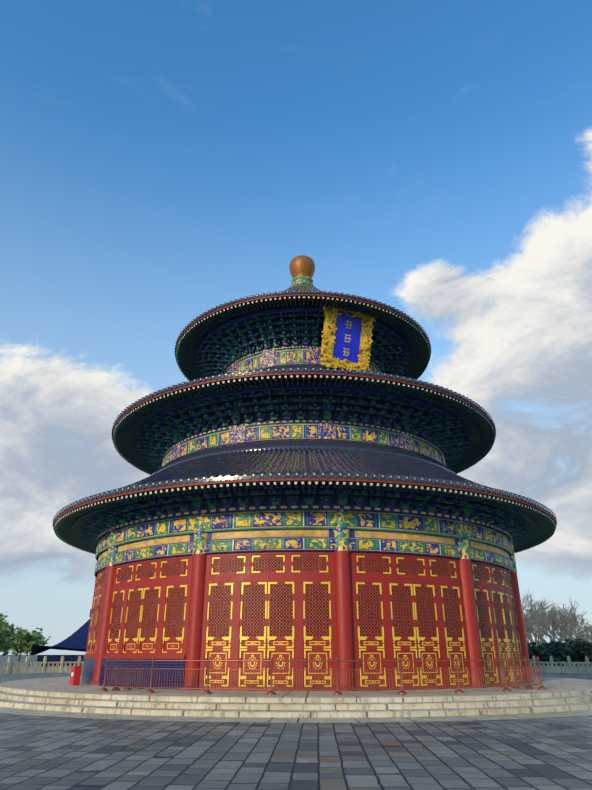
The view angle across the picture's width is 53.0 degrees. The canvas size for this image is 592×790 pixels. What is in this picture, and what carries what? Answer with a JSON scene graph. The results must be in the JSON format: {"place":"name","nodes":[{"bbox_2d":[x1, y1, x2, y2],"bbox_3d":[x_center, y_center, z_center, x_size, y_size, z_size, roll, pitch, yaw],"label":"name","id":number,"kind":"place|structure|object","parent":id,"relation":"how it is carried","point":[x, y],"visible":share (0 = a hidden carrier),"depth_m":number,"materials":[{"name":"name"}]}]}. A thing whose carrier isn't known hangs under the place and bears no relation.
{"place":"outdoors","nodes":[
{"label":"outdoors","id":0,"kind":"place"},
{"bbox_2d":[0,655,591,789],"bbox_3d":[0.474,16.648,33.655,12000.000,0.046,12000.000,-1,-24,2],"label":"terrace paving","id":1,"kind":"structure","parent":0,"point":[69,753],"depth_m":11.26,"materials":[{"name":"stone"}]},
{"bbox_2d":[0,611,50,661],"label":"trees","id":2,"kind":"object","parent":1,"relation":"on","point":[23,640],"visible":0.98,"depth_m":129.56,"materials":[{"name":"green plant"}]},
{"bbox_2d":[31,609,91,665],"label":"background pavilion","id":3,"kind":"structure","parent":1,"relation":"on","point":[77,640],"depth_m":90.86,"materials":[{"name":"tile"}]},
{"bbox_2d":[0,656,591,673],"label":"marble balustrade","id":4,"kind":"object","parent":1,"relation":"on","point":[65,668],"visible":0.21,"depth_m":60.08,"materials":[{"name":"white stone"}]},
{"bbox_2d":[0,676,591,722],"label":"stone steps","id":5,"kind":"structure","parent":1,"relation":"on","point":[62,697],"depth_m":19.47,"materials":[{"name":"stone"}]},
{"bbox_2d":[69,666,82,685],"bbox_3d":[-10.146,12.932,27.288,0.340,0.850,0.660,15,-28,-31],"label":"fire extinguisher box","id":6,"kind":"object","parent":5,"relation":"on","point":[75,675],"visible":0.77,"depth_m":27.11,"materials":[{"name":"red metal"}]},
{"bbox_2d":[79,308,534,690],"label":"temple walls","id":7,"kind":"structure","parent":5,"relation":"on","point":[306,573],"depth_m":26.07,"materials":[{"name":"red"}]},
{"bbox_2d":[175,283,430,380],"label":"top roof","id":8,"kind":"structure","parent":7,"relation":"on","point":[194,333],"depth_m":36.78,"materials":[{"name":"blue tile"}]},
{"bbox_2d":[289,255,314,286],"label":"roof finial","id":9,"kind":"object","parent":8,"relation":"on","point":[302,268],"visible":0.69,"depth_m":44.29,"materials":[{"name":"gold metal"}]},
{"bbox_2d":[111,367,495,474],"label":"roof","id":10,"kind":"structure","parent":7,"relation":"on","point":[132,419],"depth_m":30.74,"materials":[{"name":"blue tile"}]},
{"bbox_2d":[52,447,556,554],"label":"roof","id":11,"kind":"structure","parent":7,"relation":"on","point":[266,468],"depth_m":26.42,"materials":[{"name":"blue tile"}]},
{"bbox_2d":[320,302,376,370],"bbox_3d":[3.070,-3.444,35.403,3.758,4.000,1.365,9,-25,-20],"label":"name tablet","id":12,"kind":"object","parent":7,"relation":"attached to","point":[346,343],"visible":0.88,"depth_m":35.37,"materials":[{"name":"blue wood"}]},
{"bbox_2d":[99,657,546,694],"bbox_3d":[1.308,10.746,22.861,17.650,1.205,4.666,2,-24,-4],"label":"metal railing","id":13,"kind":"object","parent":5,"relation":"on","point":[338,692],"visible":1,"depth_m":21.61,"materials":[{"name":"red metal"}]},
{"bbox_2d":[521,590,591,666],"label":"trees","id":14,"kind":"object","parent":1,"relation":"on","point":[576,648],"visible":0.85,"depth_m":91.80,"materials":[{"name":"grey plant"}]},
{"bbox_2d":[0,0,591,654],"label":"sky","id":15,"kind":"structure","parent":0,"point":[164,164],"materials":[{"name":"blue"}]}
]}

